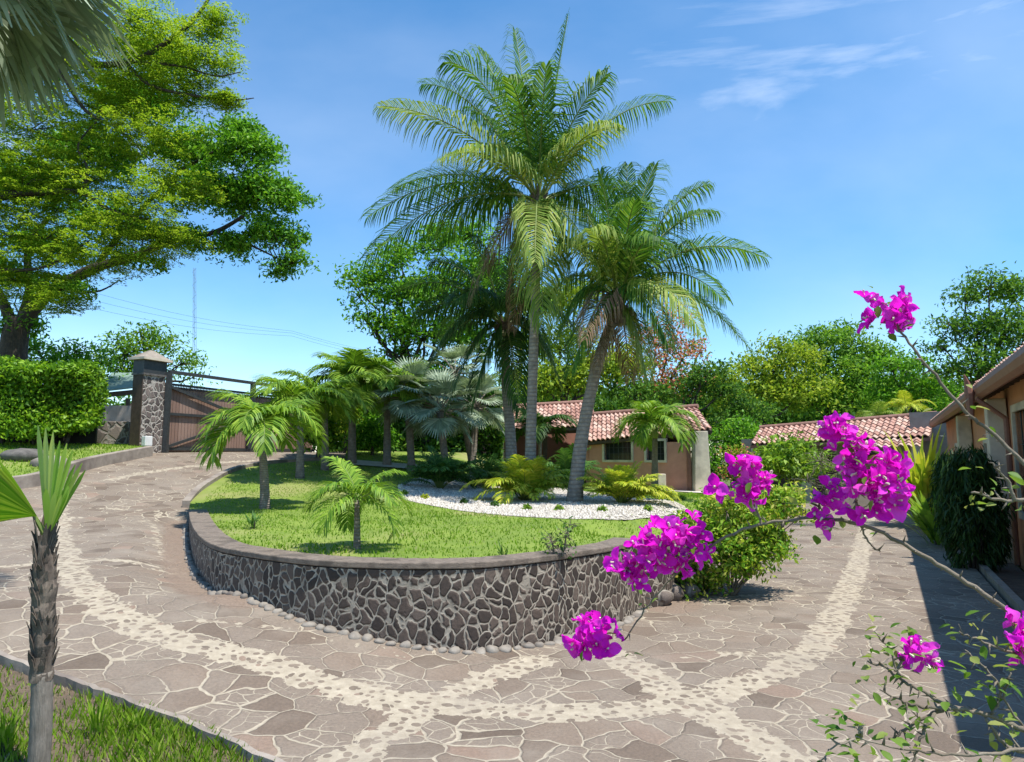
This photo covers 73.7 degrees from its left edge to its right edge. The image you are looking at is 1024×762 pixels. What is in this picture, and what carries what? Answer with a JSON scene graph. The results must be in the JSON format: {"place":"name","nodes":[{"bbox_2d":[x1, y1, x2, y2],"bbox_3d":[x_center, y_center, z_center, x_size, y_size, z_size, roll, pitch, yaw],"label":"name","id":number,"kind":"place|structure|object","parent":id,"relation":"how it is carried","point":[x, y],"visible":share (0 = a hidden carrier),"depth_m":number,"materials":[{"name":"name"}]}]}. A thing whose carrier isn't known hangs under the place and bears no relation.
{"place":"outdoors","nodes":[
{"label":"outdoors","id":0,"kind":"place"},
{"bbox_2d":[0,442,143,475],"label":"lawn","id":1,"kind":"structure","parent":0,"point":[10,469],"depth_m":18.25,"materials":[{"name":"green plant"}]},
{"bbox_2d":[0,448,37,461],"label":"boulder","id":2,"kind":"object","parent":1,"relation":"on","point":[24,454],"visible":0.52,"depth_m":16.65,"materials":[{"name":"grey stone"}]},
{"bbox_2d":[30,455,66,467],"bbox_3d":[-11.115,2.019,16.444,0.870,0.458,0.562,0,-6,0],"label":"boulder","id":3,"kind":"object","parent":1,"relation":"on","point":[34,462],"visible":0.2,"depth_m":16.26,"materials":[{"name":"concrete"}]},
{"bbox_2d":[4,384,97,444],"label":"boundary wall","id":4,"kind":"structure","parent":1,"relation":"on","point":[89,438],"depth_m":20.68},
{"bbox_2d":[0,355,110,446],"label":"clipped hedge","id":5,"kind":"object","parent":1,"relation":"on","point":[35,388],"visible":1,"depth_m":18.85,"materials":[{"name":"green plant"}]},
{"bbox_2d":[97,421,129,444],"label":"stone wall","id":6,"kind":"structure","parent":1,"relation":"on","point":[115,432],"depth_m":21.75,"materials":[{"name":"grey stone"}]},
{"bbox_2d":[0,0,253,317],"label":"feathery tree","id":7,"kind":"object","parent":1,"relation":"on","point":[211,23],"visible":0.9,"depth_m":22.80,"materials":[{"name":"green plant"}]},
{"bbox_2d":[141,436,152,445],"bbox_3d":[-11.129,1.829,20.825,0.160,0.300,0.260,-3,-7,22],"label":"meter box","id":8,"kind":"object","parent":1,"relation":"on","point":[146,440],"visible":0.99,"depth_m":20.74,"materials":[{"name":"white paint"}]},
{"bbox_2d":[0,663,274,761],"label":"verge grass","id":9,"kind":"structure","parent":0,"point":[171,730],"depth_m":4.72,"materials":[{"name":"green plant"}]},
{"bbox_2d":[0,707,24,754],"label":"grass tuft","id":10,"kind":"object","parent":9,"relation":"on","point":[7,735],"visible":0.97,"depth_m":4.46,"materials":[{"name":"green plant"}]},
{"bbox_2d":[0,425,85,761],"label":"young fan palm","id":11,"kind":"object","parent":9,"relation":"on","point":[44,572],"visible":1,"depth_m":4.30,"materials":[{"name":"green plant"}]},
{"bbox_2d":[0,0,137,132],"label":"fan palm","id":12,"kind":"object","parent":9,"relation":"on","point":[38,44],"visible":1,"depth_m":7.38,"materials":[{"name":"green plant"}]},
{"bbox_2d":[82,690,123,739],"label":"grass tuft","id":13,"kind":"object","parent":9,"relation":"on","point":[95,723],"visible":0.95,"depth_m":4.75,"materials":[{"name":"green plant"}]},
{"bbox_2d":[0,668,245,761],"bbox_3d":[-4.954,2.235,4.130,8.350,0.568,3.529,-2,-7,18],"label":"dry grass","id":14,"kind":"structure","parent":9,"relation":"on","point":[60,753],"depth_m":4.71,"materials":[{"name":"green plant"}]},
{"bbox_2d":[124,704,153,731],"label":"grass tuft","id":15,"kind":"object","parent":9,"relation":"on","point":[142,720],"visible":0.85,"depth_m":4.86,"materials":[{"name":"green plant"}]},
{"bbox_2d":[189,451,751,557],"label":"lawn","id":16,"kind":"structure","parent":0,"point":[319,477],"depth_m":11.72,"materials":[{"name":"green plant"}]},
{"bbox_2d":[239,509,269,528],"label":"spiky plant","id":17,"kind":"object","parent":16,"relation":"on","point":[253,520],"visible":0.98,"depth_m":10.39,"materials":[{"name":"green plant"}]},
{"bbox_2d":[190,388,329,509],"bbox_3d":[-5.213,1.445,14.118,2.785,2.525,2.748,0,-6,0],"label":"palm","id":18,"kind":"object","parent":16,"relation":"on","point":[260,420],"visible":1,"depth_m":13.66,"materials":[{"name":"green plant"}]},
{"bbox_2d":[234,374,359,478],"bbox_3d":[-5.809,1.269,18.778,3.406,2.922,3.216,4,-8,-35],"label":"palm","id":19,"kind":"object","parent":16,"relation":"on","point":[283,391],"visible":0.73,"depth_m":18.45,"materials":[{"name":"green plant"}]},
{"bbox_2d":[273,368,383,470],"bbox_3d":[-5.592,1.218,20.528,3.444,3.050,3.395,0,-6,0],"label":"palm","id":20,"kind":"object","parent":16,"relation":"on","point":[358,392],"visible":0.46,"depth_m":20.32,"materials":[{"name":"green plant"}]},
{"bbox_2d":[302,347,402,464],"bbox_3d":[-5.191,0.895,22.660,3.582,3.848,3.474,-2,-7,19],"label":"palm","id":21,"kind":"object","parent":16,"relation":"on","point":[343,367],"visible":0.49,"depth_m":22.22,"materials":[{"name":"green plant"}]},
{"bbox_2d":[302,456,414,548],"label":"palm","id":22,"kind":"object","parent":16,"relation":"on","point":[356,490],"visible":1,"depth_m":8.13,"materials":[{"name":"green plant"}]},
{"bbox_2d":[338,406,403,454],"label":"leafy shrub","id":23,"kind":"object","parent":16,"relation":"on","point":[371,428],"visible":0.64,"depth_m":24.59,"materials":[{"name":"green plant"}]},
{"bbox_2d":[347,460,418,467],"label":"garden path","id":24,"kind":"structure","parent":16,"relation":"on","point":[377,463],"depth_m":22.64,"materials":[{"name":"grey stone"}]},
{"bbox_2d":[348,356,431,464],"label":"palm","id":25,"kind":"object","parent":16,"relation":"on","point":[386,383],"visible":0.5,"depth_m":22.32,"materials":[{"name":"green plant"}]},
{"bbox_2d":[362,356,451,470],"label":"fan palm","id":26,"kind":"object","parent":16,"relation":"on","point":[415,368],"visible":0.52,"depth_m":22.24,"materials":[{"name":"green plant"}]},
{"bbox_2d":[329,389,504,469],"bbox_3d":[-4.132,2.321,29.127,7.637,4.525,3.341,2,-7,-18],"label":"dark hedge","id":27,"kind":"object","parent":16,"relation":"on","point":[495,438],"visible":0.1,"depth_m":29.12,"materials":[{"name":"green plant"}]},
{"bbox_2d":[343,408,490,453],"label":"boundary wall","id":28,"kind":"structure","parent":16,"relation":"on","point":[438,437],"depth_m":30.76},
{"bbox_2d":[398,368,486,460],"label":"fan palm","id":29,"kind":"object","parent":16,"relation":"on","point":[439,426],"visible":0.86,"depth_m":21.66,"materials":[{"name":"green plant"}]},
{"bbox_2d":[200,465,694,557],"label":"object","id":30,"kind":"structure","parent":16,"relation":"on","point":[384,521],"depth_m":10.61,"materials":[{"name":"green plant"}]},
{"bbox_2d":[419,343,491,465],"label":"fan palm","id":31,"kind":"object","parent":16,"relation":"on","point":[454,354],"visible":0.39,"depth_m":24.30,"materials":[{"name":"green plant"}]},
{"bbox_2d":[442,370,504,473],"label":"fan palm","id":32,"kind":"object","parent":16,"relation":"on","point":[494,415],"visible":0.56,"depth_m":23.30,"materials":[{"name":"green plant"}]},
{"bbox_2d":[398,475,686,519],"bbox_3d":[0.088,3.035,18.898,6.442,0.604,14.222,1,-6,-12],"label":"gravel bed","id":33,"kind":"object","parent":16,"relation":"on","point":[667,512],"visible":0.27,"depth_m":14.79,"materials":[{"name":"white gravel"}]},
{"bbox_2d":[402,445,492,488],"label":"palm shrub","id":34,"kind":"object","parent":33,"relation":"on","point":[438,471],"visible":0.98,"depth_m":19.30,"materials":[{"name":"green plant"}]},
{"bbox_2d":[458,453,505,488],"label":"palm shrub","id":35,"kind":"object","parent":33,"relation":"on","point":[488,466],"visible":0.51,"depth_m":21.32,"materials":[{"name":"green plant"}]},
{"bbox_2d":[394,231,577,493],"bbox_3d":[-0.855,-0.635,19.879,5.659,8.015,4.678,0,-6,0],"label":"coconut palm","id":36,"kind":"object","parent":33,"relation":"on","point":[501,343],"visible":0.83,"depth_m":19.69,"materials":[{"name":"green plant"}]},
{"bbox_2d":[459,454,569,504],"bbox_3d":[0.280,2.417,16.806,2.813,1.263,2.358,5,-8,-37],"label":"palm shrub","id":37,"kind":"object","parent":33,"relation":"on","point":[524,479],"visible":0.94,"depth_m":16.43,"materials":[{"name":"green plant"}]},
{"bbox_2d":[357,11,677,500],"bbox_3d":[0.128,-3.634,17.701,8.822,13.500,5.425,0,-6,0],"label":"coconut palm","id":38,"kind":"object","parent":33,"relation":"on","point":[536,207],"visible":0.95,"depth_m":17.42,"materials":[{"name":"green plant"}]},
{"bbox_2d":[576,460,681,502],"bbox_3d":[2.638,2.365,15.769,2.434,1.057,2.253,0,-6,0],"label":"palm shrub","id":39,"kind":"object","parent":33,"relation":"on","point":[621,484],"visible":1,"depth_m":15.48,"materials":[{"name":"green plant"}]},
{"bbox_2d":[540,159,773,501],"bbox_3d":[3.549,-1.653,16.771,5.545,9.401,4.837,1,-6,-8],"label":"coconut palm","id":40,"kind":"object","parent":33,"relation":"on","point":[632,248],"visible":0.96,"depth_m":16.44,"materials":[{"name":"green plant"}]},
{"bbox_2d":[514,408,578,456],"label":"palm","id":41,"kind":"object","parent":16,"relation":"on","point":[542,422],"visible":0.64,"depth_m":31.07,"materials":[{"name":"green plant"}]},
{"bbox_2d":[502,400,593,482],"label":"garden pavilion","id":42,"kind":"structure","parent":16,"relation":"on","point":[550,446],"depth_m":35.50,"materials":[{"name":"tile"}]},
{"bbox_2d":[540,526,563,556],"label":"sapling","id":43,"kind":"object","parent":16,"relation":"on","point":[552,549],"visible":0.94,"depth_m":7.57,"materials":[{"name":"green plant"}]},
{"bbox_2d":[555,516,580,558],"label":"sapling","id":44,"kind":"object","parent":16,"relation":"on","point":[568,530],"visible":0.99,"depth_m":7.51,"materials":[{"name":"green plant"}]},
{"bbox_2d":[543,443,603,487],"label":"palm shrub","id":45,"kind":"object","parent":16,"relation":"on","point":[565,459],"visible":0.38,"depth_m":25.93,"materials":[{"name":"green plant"}]},
{"bbox_2d":[586,404,711,490],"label":"guest house","id":46,"kind":"structure","parent":16,"relation":"on","point":[686,469],"depth_m":28.78,"materials":[{"name":"tile"}]},
{"bbox_2d":[602,441,633,461],"bbox_3d":[4.648,3.049,29.834,1.609,0.994,0.190,-6,-8,42],"label":"window","id":47,"kind":"structure","parent":46,"relation":"in","point":[623,451],"depth_m":29.85,"materials":[{"name":"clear glass"}]},
{"bbox_2d":[644,438,667,462],"bbox_3d":[6.032,2.910,28.567,1.062,0.994,0.190,-6,-8,42],"label":"window","id":48,"kind":"structure","parent":46,"relation":"in","point":[662,443],"depth_m":28.46,"materials":[{"name":"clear glass"}]},
{"bbox_2d":[610,400,700,492],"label":"palm","id":49,"kind":"object","parent":16,"relation":"on","point":[659,416],"visible":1,"depth_m":24.11,"materials":[{"name":"green plant"}]},
{"bbox_2d":[712,443,766,481],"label":"flowering shrub","id":50,"kind":"object","parent":16,"relation":"on","point":[738,451],"visible":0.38,"depth_m":23.89,"materials":[{"name":"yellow plant"}]},
{"bbox_2d":[0,452,1023,761],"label":"driveway","id":51,"kind":"structure","parent":0,"point":[754,670],"depth_m":6.29,"materials":[{"name":"grey stone"}]},
{"bbox_2d":[12,446,152,488],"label":"lawn kerb","id":52,"kind":"structure","parent":51,"relation":"on","point":[29,480],"depth_m":17.95,"materials":[{"name":"concrete"}]},
{"bbox_2d":[103,405,130,421],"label":"pale wall","id":53,"kind":"structure","parent":51,"relation":"on","point":[118,413],"depth_m":26.27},
{"bbox_2d":[0,650,285,761],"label":"drive edge","id":54,"kind":"object","parent":51,"relation":"on","point":[59,678],"visible":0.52,"depth_m":5.14,"materials":[{"name":"concrete"}]},
{"bbox_2d":[128,350,172,452],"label":"gate pillar","id":55,"kind":"structure","parent":51,"relation":"on","point":[148,387],"depth_m":21.24,"materials":[{"name":"stone"}]},
{"bbox_2d":[162,370,275,452],"bbox_3d":[-9.531,1.365,25.306,0.264,2.670,7.871,-3,-7,22],"label":"gate frame","id":56,"kind":"object","parent":51,"relation":"on","point":[167,413],"visible":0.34,"depth_m":21.83,"materials":[{"name":"metal"}]},
{"bbox_2d":[161,382,314,452],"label":"driveway gate","id":57,"kind":"structure","parent":56,"relation":"attached to","point":[191,407],"depth_m":23.03,"materials":[{"name":"wood"}]},
{"bbox_2d":[182,456,344,507],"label":"garden kerb","id":58,"kind":"structure","parent":51,"relation":"on","point":[193,493],"depth_m":18.22,"materials":[{"name":"concrete"}]},
{"bbox_2d":[300,621,316,626],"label":"cobble","id":59,"kind":"object","parent":51,"relation":"on","point":[309,624],"visible":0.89,"depth_m":6.96,"materials":[{"name":"stone"}]},
{"bbox_2d":[323,625,336,632],"bbox_3d":[-1.833,2.526,6.907,0.147,0.079,0.128,15,7,1],"label":"cobble","id":60,"kind":"object","parent":51,"relation":"on","point":[329,629],"visible":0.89,"depth_m":6.87,"materials":[{"name":"stone"}]},
{"bbox_2d":[348,631,361,639],"bbox_3d":[-1.573,2.561,6.847,0.141,0.105,0.152,3,-7,-24],"label":"cobble","id":61,"kind":"object","parent":51,"relation":"on","point":[353,635],"visible":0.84,"depth_m":6.80,"materials":[{"name":"stone"}]},
{"bbox_2d":[189,509,676,650],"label":"planter wall","id":62,"kind":"structure","parent":51,"relation":"on","point":[498,601],"depth_m":7.12,"materials":[{"name":"stone"}]},
{"bbox_2d":[485,645,498,652],"bbox_3d":[-0.199,2.725,6.893,0.142,0.106,0.129,23,-7,-32],"label":"cobble","id":63,"kind":"object","parent":51,"relation":"on","point":[491,649],"visible":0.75,"depth_m":6.86,"materials":[{"name":"stone"}]},
{"bbox_2d":[498,644,511,652],"bbox_3d":[-0.065,2.736,6.950,0.138,0.085,0.159,-15,5,-38],"label":"cobble","id":64,"kind":"object","parent":51,"relation":"on","point":[506,648],"visible":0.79,"depth_m":6.92,"materials":[{"name":"stone"}]},
{"bbox_2d":[658,590,673,605],"bbox_3d":[2.032,2.947,9.286,0.360,0.267,0.335,0,-6,0],"label":"border stone","id":65,"kind":"object","parent":51,"relation":"on","point":[665,597],"visible":0.55,"depth_m":9.15,"materials":[{"name":"grey stone"}]},
{"bbox_2d":[672,583,683,600],"bbox_3d":[2.264,2.984,9.576,0.256,0.308,0.277,2,-7,-19],"label":"border stone","id":66,"kind":"object","parent":51,"relation":"on","point":[677,591],"visible":0.48,"depth_m":9.48,"materials":[{"name":"grey stone"}]},
{"bbox_2d":[677,581,700,597],"bbox_3d":[2.542,3.015,9.870,0.312,0.251,0.448,3,-7,-24],"label":"border stone","id":67,"kind":"object","parent":51,"relation":"on","point":[689,591],"visible":0.57,"depth_m":9.70,"materials":[{"name":"grey stone"}]},
{"bbox_2d":[667,480,816,600],"bbox_3d":[3.200,2.393,10.027,2.522,1.869,1.854,4,-7,-32],"label":"leafy bush","id":68,"kind":"object","parent":51,"relation":"on","point":[741,554],"visible":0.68,"depth_m":9.76,"materials":[{"name":"green plant"}]},
{"bbox_2d":[561,285,1023,761],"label":"bougainvillea","id":69,"kind":"object","parent":51,"relation":"on","point":[876,481],"visible":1,"depth_m":1.19,"materials":[{"name":"purple plant"}]},
{"bbox_2d":[753,430,836,486],"bbox_3d":[9.971,3.351,24.805,3.278,3.156,2.436,0,-6,0],"label":"leafy shrub","id":70,"kind":"object","parent":51,"relation":"on","point":[777,460],"visible":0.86,"depth_m":24.41,"materials":[{"name":"green plant"}]},
{"bbox_2d":[786,443,844,493],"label":"sparse shrub","id":71,"kind":"object","parent":51,"relation":"on","point":[822,468],"visible":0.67,"depth_m":19.89,"materials":[{"name":"green plant"}]},
{"bbox_2d":[741,411,947,501],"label":"back wing","id":72,"kind":"structure","parent":51,"relation":"on","point":[915,426],"depth_m":31.30,"materials":[{"name":"red tile"}]},
{"bbox_2d":[766,468,786,492],"bbox_3d":[12.972,4.638,33.536,0.979,2.100,0.363,-3,-7,28],"label":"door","id":73,"kind":"structure","parent":72,"relation":"in","point":[783,481],"depth_m":33.32,"materials":[{"name":"brown wood"}]},
{"bbox_2d":[815,454,837,492],"bbox_3d":[14.748,4.474,32.039,0.979,2.100,0.363,-3,-7,28],"label":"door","id":74,"kind":"structure","parent":72,"relation":"in","point":[829,458],"depth_m":31.98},
{"bbox_2d":[825,489,873,509],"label":"courtyard wall","id":75,"kind":"structure","parent":51,"relation":"on","point":[863,501],"depth_m":25.66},
{"bbox_2d":[873,423,952,524],"bbox_3d":[11.970,2.741,19.703,3.342,2.953,3.599,0,-6,0],"label":"strap leaf plant","id":76,"kind":"object","parent":51,"relation":"on","point":[919,477],"visible":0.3,"depth_m":19.33,"materials":[{"name":"green plant"}]},
{"bbox_2d":[896,489,943,544],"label":"strap leaf plant","id":77,"kind":"object","parent":51,"relation":"on","point":[924,517],"visible":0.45,"depth_m":15.47,"materials":[{"name":"green plant"}]},
{"bbox_2d":[0,0,1023,456],"label":"sky","id":78,"kind":"structure","parent":0,"point":[857,145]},
{"bbox_2d":[710,460,729,485],"bbox_3d":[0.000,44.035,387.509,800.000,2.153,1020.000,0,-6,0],"label":"ground","id":79,"kind":"structure","parent":0,"point":[727,482],"depth_m":71.49,"materials":[{"name":"green plant"}]},
{"bbox_2d":[107,370,974,450],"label":"woodland","id":80,"kind":"object","parent":79,"relation":"on","point":[603,403],"visible":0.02,"depth_m":75.18,"materials":[{"name":"green plant"}]},
{"bbox_2d":[193,268,196,388],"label":"radio mast","id":81,"kind":"object","parent":80,"relation":"on","point":[194,319],"visible":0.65,"depth_m":71.29,"materials":[{"name":"metal"}]},
{"bbox_2d":[797,502,1023,608],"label":"ground","id":82,"kind":"structure","parent":0,"point":[985,579],"depth_m":13.80,"materials":[{"name":"grey stone"}]},
{"bbox_2d":[28,326,132,379],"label":"tree","id":83,"kind":"object","parent":82,"relation":"on","point":[34,348],"visible":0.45,"depth_m":29.98,"materials":[{"name":"green plant"}]},
{"bbox_2d":[105,373,132,405],"bbox_3d":[-17.585,1.444,30.123,1.596,4.106,4.577,4,-7,-29],"label":"roadside shelter","id":84,"kind":"object","parent":82,"relation":"on","point":[122,383],"visible":0.21,"depth_m":29.50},
{"bbox_2d":[73,318,222,386],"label":"tree","id":85,"kind":"object","parent":82,"relation":"on","point":[127,350],"visible":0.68,"depth_m":34.13,"materials":[{"name":"green plant"}]},
{"bbox_2d":[0,27,324,359],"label":"glossy tree","id":86,"kind":"object","parent":82,"relation":"on","point":[249,190],"visible":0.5,"depth_m":26.65,"materials":[{"name":"green plant"}]},
{"bbox_2d":[287,405,357,456],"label":"leafy shrub","id":87,"kind":"object","parent":82,"relation":"on","point":[332,423],"visible":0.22,"depth_m":22.77,"materials":[{"name":"green plant"}]},
{"bbox_2d":[329,405,365,452],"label":"leafy shrub","id":88,"kind":"object","parent":82,"relation":"on","point":[346,432],"visible":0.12,"depth_m":25.79,"materials":[{"name":"green plant"}]},
{"bbox_2d":[327,214,556,450],"bbox_3d":[-2.926,-2.013,29.276,9.762,10.869,4.981,0,-6,0],"label":"tree","id":89,"kind":"object","parent":82,"relation":"on","point":[404,333],"visible":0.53,"depth_m":29.04,"materials":[{"name":"green plant"}]},
{"bbox_2d":[494,277,661,407],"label":"tree","id":90,"kind":"object","parent":82,"relation":"on","point":[546,379],"visible":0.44,"depth_m":41.93,"materials":[{"name":"green plant"}]},
{"bbox_2d":[602,301,714,406],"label":"flowering tree","id":91,"kind":"object","parent":82,"relation":"on","point":[692,350],"visible":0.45,"depth_m":44.09,"materials":[{"name":"pink plant"}]},
{"bbox_2d":[596,353,790,439],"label":"tree","id":92,"kind":"object","parent":82,"relation":"on","point":[698,378],"visible":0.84,"depth_m":40.95,"materials":[{"name":"green plant"}]},
{"bbox_2d":[708,409,762,487],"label":"tree","id":93,"kind":"object","parent":82,"relation":"on","point":[726,436],"visible":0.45,"depth_m":37.56,"materials":[{"name":"green plant"}]},
{"bbox_2d":[696,329,853,426],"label":"tree","id":94,"kind":"object","parent":82,"relation":"on","point":[775,385],"visible":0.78,"depth_m":45.68,"materials":[{"name":"green plant"}]},
{"bbox_2d":[774,313,917,422],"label":"tree","id":95,"kind":"object","parent":82,"relation":"on","point":[846,357],"visible":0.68,"depth_m":48.07,"materials":[{"name":"green plant"}]},
{"bbox_2d":[855,401,898,416],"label":"roofside palm","id":96,"kind":"object","parent":82,"relation":"on","point":[876,411],"visible":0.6,"depth_m":37.69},
{"bbox_2d":[883,390,936,413],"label":"roofside palm","id":97,"kind":"object","parent":82,"relation":"on","point":[904,404],"visible":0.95,"depth_m":37.78,"materials":[{"name":"yellow plant"}]},
{"bbox_2d":[857,346,963,412],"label":"tree","id":98,"kind":"object","parent":82,"relation":"on","point":[894,366],"visible":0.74,"depth_m":43.78,"materials":[{"name":"green plant"}]},
{"bbox_2d":[910,260,1023,387],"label":"tree","id":99,"kind":"object","parent":82,"relation":"on","point":[991,327],"visible":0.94,"depth_m":40.13,"materials":[{"name":"green plant"}]},
{"bbox_2d":[929,342,1023,569],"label":"house","id":100,"kind":"structure","parent":82,"relation":"on","point":[997,391],"depth_m":13.01,"materials":[{"name":"paint"}]},
{"bbox_2d":[1010,400,1023,519],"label":"window","id":101,"kind":"structure","parent":100,"relation":"in","point":[1019,406],"depth_m":12.50,"materials":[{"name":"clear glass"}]},
{"bbox_2d":[993,563,1023,600],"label":"house bed","id":102,"kind":"object","parent":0,"point":[1011,576],"visible":0.18,"depth_m":11.42,"materials":[{"name":"soil"}]},
{"bbox_2d":[926,452,976,541],"bbox_3d":[10.306,2.768,15.881,1.323,2.360,1.255,0,-6,0],"label":"weeping shrub","id":103,"kind":"object","parent":102,"relation":"on","point":[935,474],"visible":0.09,"depth_m":15.98,"materials":[{"name":"green plant"}]},
{"bbox_2d":[930,443,1015,571],"bbox_3d":[8.339,2.340,12.416,1.282,2.473,1.263,0,-6,0],"label":"weeping shrub","id":104,"kind":"object","parent":102,"relation":"on","point":[991,549],"visible":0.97,"depth_m":12.15,"materials":[{"name":"green plant"}]},
{"bbox_2d":[958,542,1023,616],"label":"bed kerb","id":105,"kind":"structure","parent":102,"relation":"on","point":[1009,596],"depth_m":10.06,"materials":[{"name":"concrete"}]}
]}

